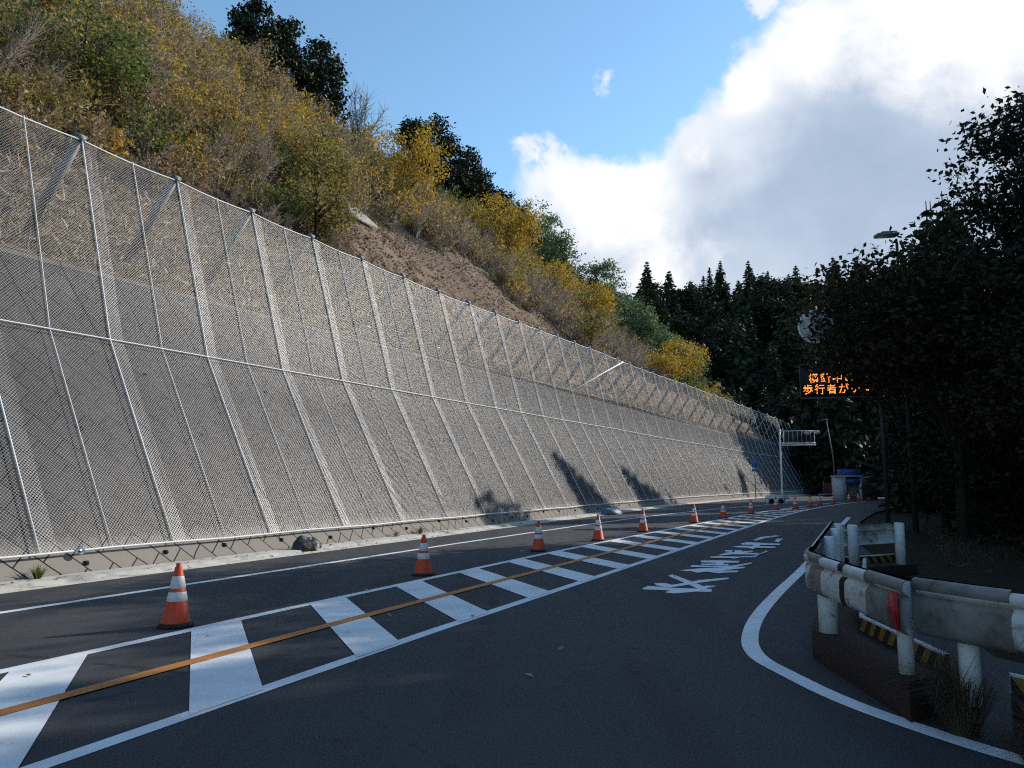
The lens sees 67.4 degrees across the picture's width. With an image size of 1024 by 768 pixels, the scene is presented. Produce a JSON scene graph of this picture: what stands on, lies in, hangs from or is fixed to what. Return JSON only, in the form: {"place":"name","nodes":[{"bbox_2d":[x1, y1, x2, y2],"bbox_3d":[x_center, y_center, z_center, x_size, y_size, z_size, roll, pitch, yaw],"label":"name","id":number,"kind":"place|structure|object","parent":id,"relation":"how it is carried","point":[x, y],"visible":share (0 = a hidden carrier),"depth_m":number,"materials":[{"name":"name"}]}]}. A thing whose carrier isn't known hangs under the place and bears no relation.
{"place":"outdoors","nodes":[
{"label":"outdoors","id":0,"kind":"place"},
{"bbox_2d":[0,0,766,439],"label":"hillside","id":1,"kind":"structure","parent":0,"point":[448,286],"depth_m":40.83,"materials":[{"name":"soil"}]},
{"bbox_2d":[0,0,181,112],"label":"slope tree","id":2,"kind":"object","parent":1,"relation":"on","point":[134,71],"visible":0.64,"depth_m":27.86,"materials":[{"name":"green plant"}]},
{"bbox_2d":[105,6,171,61],"bbox_3d":[-17.879,-16.041,36.821,3.193,3.923,3.151,-4,-8,29],"label":"golden shrub","id":3,"kind":"object","parent":1,"relation":"on","point":[138,23],"visible":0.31,"depth_m":36.42,"materials":[{"name":"yellow plant"}]},
{"bbox_2d":[122,26,199,106],"bbox_3d":[-15.148,-13.099,32.830,3.609,4.684,2.751,3,-8,-22],"label":"golden shrub","id":4,"kind":"object","parent":1,"relation":"on","point":[156,50],"visible":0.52,"depth_m":33.15,"materials":[{"name":"yellow plant"}]},
{"bbox_2d":[170,56,246,126],"bbox_3d":[-14.703,-13.899,37.172,3.392,4.492,3.234,4,-8,-30],"label":"golden shrub","id":5,"kind":"object","parent":1,"relation":"on","point":[223,97],"visible":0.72,"depth_m":37.32,"materials":[{"name":"yellow plant"}]},
{"bbox_2d":[221,0,284,76],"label":"ridge evergreen","id":6,"kind":"object","parent":1,"relation":"on","point":[245,23],"visible":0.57,"depth_m":60.85,"materials":[{"name":"green plant"}]},
{"bbox_2d":[217,33,302,109],"bbox_3d":[-15.776,-18.232,45.994,6.445,6.530,5.752,0,-7,0],"label":"slope tree","id":7,"kind":"object","parent":1,"relation":"on","point":[249,72],"visible":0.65,"depth_m":45.44,"materials":[{"name":"green plant"}]},
{"bbox_2d":[255,86,310,141],"bbox_3d":[-13.068,-14.541,43.089,3.535,4.798,4.110,0,-7,0],"label":"golden shrub","id":8,"kind":"object","parent":1,"relation":"on","point":[281,106],"visible":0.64,"depth_m":43.11,"materials":[{"name":"yellow plant"}]},
{"bbox_2d":[262,12,321,109],"bbox_3d":[-18.689,-26.731,64.311,5.389,9.055,6.079,0,-7,0],"label":"ridge evergreen","id":9,"kind":"object","parent":1,"relation":"on","point":[291,57],"visible":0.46,"depth_m":63.51,"materials":[{"name":"green plant"}]},
{"bbox_2d":[259,143,375,246],"bbox_3d":[-9.223,-8.574,36.775,5.712,4.773,5.390,0,-7,0],"label":"slope tree","id":10,"kind":"object","parent":1,"relation":"on","point":[318,221],"visible":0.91,"depth_m":36.04,"materials":[{"name":"green plant"}]},
{"bbox_2d":[263,119,371,199],"bbox_3d":[-10.585,-11.640,40.495,6.149,4.815,5.363,0,-7,0],"label":"slope tree","id":11,"kind":"object","parent":1,"relation":"on","point":[338,168],"visible":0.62,"depth_m":40.26,"materials":[{"name":"green plant"}]},
{"bbox_2d":[290,34,352,125],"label":"ridge evergreen","id":12,"kind":"object","parent":1,"relation":"on","point":[326,71],"visible":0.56,"depth_m":66.56,"materials":[{"name":"green plant"}]},
{"bbox_2d":[0,0,735,413],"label":"olive brush","id":13,"kind":"object","parent":1,"relation":"on","point":[84,92],"visible":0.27,"depth_m":34.59,"materials":[{"name":"green plant"}]},
{"bbox_2d":[0,0,737,415],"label":"bare brush","id":14,"kind":"object","parent":1,"relation":"on","point":[636,358],"visible":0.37,"depth_m":55.63,"materials":[{"name":"brown plant"}]},
{"bbox_2d":[343,74,394,153],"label":"bare tree","id":15,"kind":"object","parent":1,"relation":"on","point":[362,113],"visible":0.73,"depth_m":69.25,"materials":[{"name":"grey plant"}]},
{"bbox_2d":[0,0,746,419],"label":"brown brush","id":16,"kind":"object","parent":1,"relation":"on","point":[100,130],"visible":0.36,"depth_m":34.17,"materials":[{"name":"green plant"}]},
{"bbox_2d":[0,0,751,422],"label":"green brush","id":17,"kind":"object","parent":1,"relation":"on","point":[140,140],"visible":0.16,"depth_m":34.33,"materials":[{"name":"green plant"}]},
{"bbox_2d":[32,0,731,406],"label":"yellow brush","id":18,"kind":"object","parent":1,"relation":"on","point":[116,144],"visible":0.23,"depth_m":52.35,"materials":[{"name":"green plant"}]},
{"bbox_2d":[0,120,777,443],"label":"slope litter","id":19,"kind":"object","parent":1,"relation":"on","point":[160,274],"visible":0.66,"depth_m":26.73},
{"bbox_2d":[189,110,600,365],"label":"weeds","id":20,"kind":"object","parent":1,"relation":"on","point":[389,237],"visible":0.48,"depth_m":48.68,"materials":[{"name":"brown plant"}]},
{"bbox_2d":[368,117,454,195],"bbox_3d":[-7.955,-17.659,61.848,7.059,7.422,6.581,-7,-10,42],"label":"slope tree","id":21,"kind":"object","parent":1,"relation":"on","point":[422,154],"visible":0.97,"depth_m":61.17,"materials":[{"name":"yellow plant"}]},
{"bbox_2d":[214,135,610,381],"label":"soil crumbs","id":22,"kind":"object","parent":1,"relation":"on","point":[438,270],"visible":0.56,"depth_m":52.29,"materials":[{"name":"soil"}]},
{"bbox_2d":[394,115,450,182],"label":"ridge evergreen","id":23,"kind":"object","parent":1,"relation":"on","point":[410,124],"visible":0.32,"depth_m":77.92,"materials":[{"name":"green plant"}]},
{"bbox_2d":[419,112,469,197],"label":"ridge evergreen","id":24,"kind":"object","parent":1,"relation":"on","point":[454,171],"visible":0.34,"depth_m":80.28,"materials":[{"name":"green plant"}]},
{"bbox_2d":[442,141,499,212],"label":"ridge evergreen","id":25,"kind":"object","parent":1,"relation":"on","point":[479,177],"visible":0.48,"depth_m":83.26,"materials":[{"name":"green plant"}]},
{"bbox_2d":[458,169,509,223],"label":"ridge evergreen","id":26,"kind":"object","parent":1,"relation":"on","point":[490,176],"visible":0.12,"depth_m":86.91,"materials":[{"name":"green plant"}]},
{"bbox_2d":[464,190,551,257],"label":"slope tree","id":27,"kind":"object","parent":1,"relation":"on","point":[506,223],"visible":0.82,"depth_m":73.25,"materials":[{"name":"yellow plant"}]},
{"bbox_2d":[516,199,560,265],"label":"bamboo clump","id":28,"kind":"object","parent":1,"relation":"on","point":[545,216],"visible":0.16,"depth_m":92.06,"materials":[{"name":"green plant"}]},
{"bbox_2d":[517,214,585,274],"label":"bamboo clump","id":29,"kind":"object","parent":1,"relation":"on","point":[552,254],"visible":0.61,"depth_m":87.14,"materials":[{"name":"green plant"}]},
{"bbox_2d":[538,258,583,298],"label":"slope tree","id":30,"kind":"object","parent":1,"relation":"on","point":[566,277],"visible":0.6,"depth_m":78.04,"materials":[{"name":"yellow plant"}]},
{"bbox_2d":[570,277,620,318],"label":"slope tree","id":31,"kind":"object","parent":1,"relation":"on","point":[605,290],"visible":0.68,"depth_m":83.54,"materials":[{"name":"yellow plant"}]},
{"bbox_2d":[568,288,624,357],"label":"slope tree","id":32,"kind":"object","parent":1,"relation":"on","point":[591,331],"visible":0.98,"depth_m":67.61,"materials":[{"name":"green plant"}]},
{"bbox_2d":[572,257,631,312],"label":"bamboo clump","id":33,"kind":"object","parent":1,"relation":"on","point":[604,266],"visible":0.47,"depth_m":90.94,"materials":[{"name":"green plant"}]},
{"bbox_2d":[613,295,660,348],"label":"bamboo clump","id":34,"kind":"object","parent":1,"relation":"on","point":[648,325],"visible":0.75,"depth_m":94.04,"materials":[{"name":"green plant"}]},
{"bbox_2d":[634,318,679,360],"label":"bamboo clump","id":35,"kind":"object","parent":1,"relation":"on","point":[662,338],"visible":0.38,"depth_m":96.67,"materials":[{"name":"green plant"}]},
{"bbox_2d":[644,348,695,385],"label":"slope tree","id":36,"kind":"object","parent":1,"relation":"on","point":[663,363],"visible":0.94,"depth_m":82.06,"materials":[{"name":"yellow plant"}]},
{"bbox_2d":[656,333,716,377],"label":"slope tree","id":37,"kind":"object","parent":1,"relation":"on","point":[685,351],"visible":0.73,"depth_m":89.93,"materials":[{"name":"yellow plant"}]},
{"bbox_2d":[0,495,1023,767],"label":"road","id":38,"kind":"structure","parent":0,"point":[632,673],"depth_m":6.88,"materials":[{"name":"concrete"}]},
{"bbox_2d":[157,563,193,629],"bbox_3d":[-3.820,2.402,8.770,0.379,0.705,0.379,2,-7,-17],"label":"traffic cone","id":39,"kind":"object","parent":38,"relation":"on","point":[176,614],"visible":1,"depth_m":8.67,"materials":[{"name":"plastic"}]},
{"bbox_2d":[0,507,807,715],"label":"line","id":40,"kind":"object","parent":38,"relation":"on","point":[30,704],"visible":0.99,"depth_m":7.71,"materials":[{"name":"paint"}]},
{"bbox_2d":[0,508,808,767],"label":"hatch bars","id":41,"kind":"object","parent":38,"relation":"on","point":[222,679],"visible":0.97,"depth_m":7.37,"materials":[{"name":"paint"}]},
{"bbox_2d":[0,494,811,593],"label":"gutter kerb","id":42,"kind":"structure","parent":38,"relation":"on","point":[63,580],"depth_m":15.98,"materials":[{"name":"concrete"}]},
{"bbox_2d":[292,535,321,549],"bbox_3d":[-4.779,3.679,17.900,0.740,0.319,0.398,5,-9,-37],"label":"rock","id":43,"kind":"object","parent":42,"relation":"on","point":[301,542],"visible":1,"depth_m":17.76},
{"bbox_2d":[5,499,833,736],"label":"fallen leaves","id":44,"kind":"object","parent":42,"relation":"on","point":[529,674],"visible":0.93,"depth_m":14.63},
{"bbox_2d":[0,500,827,613],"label":"edge line","id":45,"kind":"object","parent":38,"relation":"on","point":[276,570],"visible":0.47,"depth_m":13.34,"materials":[{"name":"paint"}]},
{"bbox_2d":[0,502,839,673],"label":"hatch line","id":46,"kind":"object","parent":38,"relation":"on","point":[5,670],"visible":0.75,"depth_m":9.33,"materials":[{"name":"paint"}]},
{"bbox_2d":[411,535,434,575],"bbox_3d":[-1.550,2.994,13.463,0.379,0.695,0.379,4,-8,-32],"label":"traffic cone","id":47,"kind":"object","parent":38,"relation":"on","point":[423,566],"visible":1,"depth_m":13.36,"materials":[{"name":"plastic"}]},
{"bbox_2d":[21,501,864,767],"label":"hatch line","id":48,"kind":"object","parent":38,"relation":"on","point":[95,746],"visible":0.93,"depth_m":6.23,"materials":[{"name":"paint"}]},
{"bbox_2d":[530,521,546,551],"bbox_3d":[0.620,3.554,17.978,0.379,0.702,0.379,0,-7,-1],"label":"traffic cone","id":49,"kind":"object","parent":38,"relation":"on","point":[538,544],"visible":1,"depth_m":17.87,"materials":[{"name":"plastic"}]},
{"bbox_2d":[642,535,781,592],"bbox_3d":[5.055,3.782,17.041,1.054,0.015,12.879,-3,-8,25],"label":"road lettering","id":50,"kind":"object","parent":38,"relation":"on","point":[700,588],"visible":1,"depth_m":14.18},
{"bbox_2d":[779,429,819,494],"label":"frame sign","id":51,"kind":"object","parent":38,"relation":"on","point":[807,437],"visible":0.99,"depth_m":75.52,"materials":[{"name":"metal"}]},
{"bbox_2d":[830,469,863,500],"bbox_3d":[26.649,8.041,61.064,2.100,2.490,1.900,-2,-7,12],"label":"roadside hut","id":52,"kind":"object","parent":38,"relation":"on","point":[844,483],"visible":0.8,"depth_m":60.47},
{"bbox_2d":[812,558,950,721],"bbox_3d":[3.961,2.580,8.969,0.911,0.405,7.832,-3,-8,20],"label":"kerb box","id":53,"kind":"object","parent":38,"relation":"on","point":[853,645],"visible":0.55,"depth_m":6.16,"materials":[{"name":"brown"}]},
{"bbox_2d":[845,554,917,576],"bbox_3d":[6.225,3.171,13.335,1.894,0.315,0.582,3,-8,-26],"label":"kerb box","id":54,"kind":"object","parent":38,"relation":"on","point":[885,563],"visible":0.43,"depth_m":13.41,"materials":[{"name":"white paint"}]},
{"bbox_2d":[843,522,906,565],"bbox_3d":[6.315,2.793,13.278,1.527,0.750,0.226,4,-8,-29],"label":"guardrail","id":55,"kind":"object","parent":54,"relation":"on","point":[856,536],"visible":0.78,"depth_m":13.42,"materials":[{"name":"metal"}]},
{"bbox_2d":[741,517,1023,764],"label":"edge line","id":56,"kind":"object","parent":38,"relation":"on","point":[750,643],"visible":0.81,"depth_m":6.18,"materials":[{"name":"paint"}]},
{"bbox_2d":[861,635,1023,737],"bbox_3d":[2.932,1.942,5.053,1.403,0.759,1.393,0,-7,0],"label":"dry grass","id":57,"kind":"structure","parent":38,"relation":"on","point":[951,693],"depth_m":4.97,"materials":[{"name":"plant"}]},
{"bbox_2d":[907,688,1023,765],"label":"dry grass","id":58,"kind":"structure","parent":38,"relation":"on","point":[1020,749],"depth_m":4.50,"materials":[{"name":"plant"}]},
{"bbox_2d":[1009,672,1023,749],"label":"kerb box","id":59,"kind":"object","parent":38,"relation":"on","point":[1018,682],"visible":0.73,"depth_m":4.98,"materials":[{"name":"white paint"}]},
{"bbox_2d":[911,577,1023,706],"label":"guardrail","id":60,"kind":"object","parent":59,"relation":"on","point":[970,619],"visible":0.98,"depth_m":4.94,"materials":[{"name":"metal"}]},
{"bbox_2d":[160,0,1023,300],"label":"sky","id":61,"kind":"structure","parent":0,"point":[683,138],"materials":[{"name":"blue"}]},
{"bbox_2d":[690,330,867,423],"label":"hill","id":62,"kind":"structure","parent":0,"point":[714,379],"depth_m":135.43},
{"bbox_2d":[640,262,660,310],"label":"cedar","id":63,"kind":"object","parent":62,"relation":"on","point":[646,282],"visible":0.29,"depth_m":157.34,"materials":[{"name":"green plant"}]},
{"bbox_2d":[655,271,692,331],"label":"cedar","id":64,"kind":"object","parent":62,"relation":"on","point":[673,303],"visible":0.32,"depth_m":154.82,"materials":[{"name":"green plant"}]},
{"bbox_2d":[658,310,711,363],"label":"forest tree","id":65,"kind":"object","parent":62,"relation":"on","point":[679,324],"visible":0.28,"depth_m":137.18,"materials":[{"name":"green plant"}]},
{"bbox_2d":[679,281,697,321],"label":"cedar","id":66,"kind":"object","parent":62,"relation":"on","point":[689,303],"visible":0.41,"depth_m":165.51,"materials":[{"name":"green plant"}]},
{"bbox_2d":[691,284,709,341],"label":"cedar","id":67,"kind":"object","parent":62,"relation":"on","point":[700,307],"visible":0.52,"depth_m":151.77,"materials":[{"name":"green plant"}]},
{"bbox_2d":[702,267,722,324],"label":"cedar","id":68,"kind":"object","parent":62,"relation":"on","point":[709,294],"visible":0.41,"depth_m":159.26,"materials":[{"name":"green plant"}]},
{"bbox_2d":[697,318,735,380],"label":"forest tree","id":69,"kind":"object","parent":62,"relation":"on","point":[721,345],"visible":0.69,"depth_m":132.46,"materials":[{"name":"green plant"}]},
{"bbox_2d":[712,261,731,317],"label":"cedar","id":70,"kind":"object","parent":62,"relation":"on","point":[721,287],"visible":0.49,"depth_m":161.27,"materials":[{"name":"green plant"}]},
{"bbox_2d":[704,300,742,352],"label":"forest tree","id":71,"kind":"object","parent":62,"relation":"on","point":[714,313],"visible":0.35,"depth_m":141.75,"materials":[{"name":"green plant"}]},
{"bbox_2d":[709,382,758,425],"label":"forest tree","id":72,"kind":"object","parent":62,"relation":"on","point":[743,399],"visible":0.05,"depth_m":108.12,"materials":[{"name":"green plant"}]},
{"bbox_2d":[714,317,761,401],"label":"cedar","id":73,"kind":"object","parent":62,"relation":"on","point":[741,370],"visible":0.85,"depth_m":125.03,"materials":[{"name":"green plant"}]},
{"bbox_2d":[731,287,765,353],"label":"cedar","id":74,"kind":"object","parent":62,"relation":"on","point":[741,307],"visible":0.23,"depth_m":142.66,"materials":[{"name":"green plant"}]},
{"bbox_2d":[741,261,762,335],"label":"cedar","id":75,"kind":"object","parent":62,"relation":"on","point":[748,273],"visible":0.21,"depth_m":153.33,"materials":[{"name":"green plant"}]},
{"bbox_2d":[740,313,764,366],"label":"cedar","id":76,"kind":"object","parent":62,"relation":"on","point":[754,342],"visible":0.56,"depth_m":137.29,"materials":[{"name":"green plant"}]},
{"bbox_2d":[746,276,785,346],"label":"forest tree","id":77,"kind":"object","parent":62,"relation":"on","point":[759,306],"visible":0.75,"depth_m":145.27,"materials":[{"name":"green plant"}]},
{"bbox_2d":[752,387,782,442],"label":"cedar","id":78,"kind":"object","parent":62,"relation":"on","point":[765,408],"visible":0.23,"depth_m":100.89,"materials":[{"name":"green plant"}]},
{"bbox_2d":[746,343,790,412],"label":"cedar","id":79,"kind":"object","parent":62,"relation":"on","point":[762,376],"visible":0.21,"depth_m":122.68,"materials":[{"name":"green plant"}]},
{"bbox_2d":[756,344,791,418],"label":"cedar","id":80,"kind":"object","parent":62,"relation":"on","point":[774,386],"visible":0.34,"depth_m":117.19,"materials":[{"name":"green plant"}]},
{"bbox_2d":[770,286,802,345],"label":"cedar","id":81,"kind":"object","parent":62,"relation":"on","point":[789,303],"visible":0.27,"depth_m":138.15,"materials":[{"name":"green plant"}]},
{"bbox_2d":[774,316,800,378],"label":"cedar","id":82,"kind":"object","parent":62,"relation":"on","point":[784,346],"visible":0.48,"depth_m":131.96,"materials":[{"name":"green plant"}]},
{"bbox_2d":[766,276,815,311],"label":"forest tree","id":83,"kind":"object","parent":62,"relation":"on","point":[797,287],"visible":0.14,"depth_m":152.29,"materials":[{"name":"green plant"}]},
{"bbox_2d":[768,389,823,444],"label":"forest tree","id":84,"kind":"object","parent":62,"relation":"on","point":[786,410],"visible":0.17,"depth_m":101.81,"materials":[{"name":"green plant"}]},
{"bbox_2d":[785,338,826,386],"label":"forest tree","id":85,"kind":"object","parent":62,"relation":"on","point":[796,356],"visible":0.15,"depth_m":127.12,"materials":[{"name":"green plant"}]},
{"bbox_2d":[804,521,915,674],"bbox_3d":[3.770,2.298,9.014,0.692,0.976,8.171,-3,-8,19],"label":"guardrail","id":86,"kind":"object","parent":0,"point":[833,578],"visible":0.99,"depth_m":6.08,"materials":[{"name":"metal"}]},
{"bbox_2d":[860,504,1023,663],"bbox_3d":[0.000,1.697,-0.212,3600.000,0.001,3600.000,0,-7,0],"label":"ground","id":87,"kind":"structure","parent":0,"point":[926,556],"depth_m":17.30,"materials":[{"name":"soil"}]},
{"bbox_2d":[0,246,806,581],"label":"retaining wall","id":88,"kind":"structure","parent":87,"relation":"on","point":[162,430],"depth_m":19.38,"materials":[{"name":"concrete"}]},
{"bbox_2d":[0,106,805,558],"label":"rockfall net","id":89,"kind":"object","parent":88,"relation":"attached to","point":[58,176],"visible":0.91,"depth_m":21.96,"materials":[{"name":"grey"}]},
{"bbox_2d":[785,363,830,491],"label":"cedar","id":90,"kind":"object","parent":87,"relation":"on","point":[805,418],"visible":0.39,"depth_m":88.51,"materials":[{"name":"green plant"}]},
{"bbox_2d":[802,345,871,494],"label":"cedar","id":91,"kind":"object","parent":87,"relation":"on","point":[843,439],"visible":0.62,"depth_m":84.58,"materials":[{"name":"green plant"}]},
{"bbox_2d":[805,341,877,480],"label":"cedar","id":92,"kind":"object","parent":87,"relation":"on","point":[864,436],"visible":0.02,"depth_m":86.49,"materials":[{"name":"green plant"}]},
{"bbox_2d":[798,309,890,522],"bbox_3d":[10.613,1.110,24.604,2.544,7.200,0.196,-1,-7,6],"label":"round sign","id":93,"kind":"object","parent":87,"relation":"on","point":[805,323],"visible":0.47,"depth_m":24.50,"materials":[{"name":"metal"}]},
{"bbox_2d":[799,362,923,398],"bbox_3d":[15.242,2.382,31.152,6.512,6.700,0.654,-1,-7,11],"label":"message board","id":94,"kind":"object","parent":87,"relation":"on","point":[828,389],"visible":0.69,"depth_m":31.84,"materials":[{"name":"metal"}]},
{"bbox_2d":[852,322,890,474],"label":"cedar","id":95,"kind":"object","parent":87,"relation":"on","point":[863,402],"visible":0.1,"depth_m":88.36,"materials":[{"name":"green plant"}]},
{"bbox_2d":[873,230,918,531],"bbox_3d":[12.734,-0.202,25.421,0.812,10.008,0.340,0,-7,0],"label":"street lamp","id":96,"kind":"object","parent":87,"relation":"on","point":[892,234],"visible":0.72,"depth_m":25.07,"materials":[{"name":"metal"}]},
{"bbox_2d":[770,225,1023,537],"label":"tree","id":97,"kind":"object","parent":87,"relation":"on","point":[906,345],"visible":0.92,"depth_m":23.00,"materials":[{"name":"green plant"}]},
{"bbox_2d":[866,86,1023,442],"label":"tree","id":98,"kind":"object","parent":87,"relation":"on","point":[1008,232],"visible":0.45,"depth_m":25.62,"materials":[{"name":"green plant"}]},
{"bbox_2d":[873,383,1023,535],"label":"tree","id":99,"kind":"object","parent":87,"relation":"on","point":[983,480],"visible":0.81,"depth_m":23.96,"materials":[{"name":"green plant"}]},
{"bbox_2d":[938,504,1023,559],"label":"bush","id":100,"kind":"object","parent":87,"relation":"on","point":[1002,540],"visible":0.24,"depth_m":20.57,"materials":[{"name":"green plant"}]},
{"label":"right bank terrain","id":101,"kind":"structure","parent":0,"visible":0},
{"bbox_2d":[873,191,970,507],"bbox_3d":[25.119,-1.711,44.471,9.238,19.639,9.238,6,-9,-40],"label":"cedar","id":102,"kind":"object","parent":101,"relation":"on","point":[935,205],"visible":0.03,"depth_m":45.10,"materials":[{"name":"green plant"}]},
{"bbox_2d":[853,201,992,510],"bbox_3d":[23.190,-1.371,42.256,8.583,18.248,8.584,0,-7,2],"label":"cedar","id":103,"kind":"object","parent":101,"relation":"on","point":[894,498],"visible":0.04,"depth_m":42.17,"materials":[{"name":"green plant"}]},
{"bbox_2d":[852,380,1023,527],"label":"tree","id":104,"kind":"object","parent":101,"relation":"on","point":[901,409],"visible":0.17,"depth_m":27.68,"materials":[{"name":"green plant"}]},
{"bbox_2d":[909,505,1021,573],"bbox_3d":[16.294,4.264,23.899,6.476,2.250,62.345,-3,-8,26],"label":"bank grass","id":105,"kind":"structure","parent":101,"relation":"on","point":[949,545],"depth_m":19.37,"materials":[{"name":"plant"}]},
{"bbox_2d":[933,296,1023,475],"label":"tree","id":106,"kind":"object","parent":101,"relation":"on","point":[1007,422],"visible":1,"depth_m":20.56,"materials":[{"name":"green plant"}]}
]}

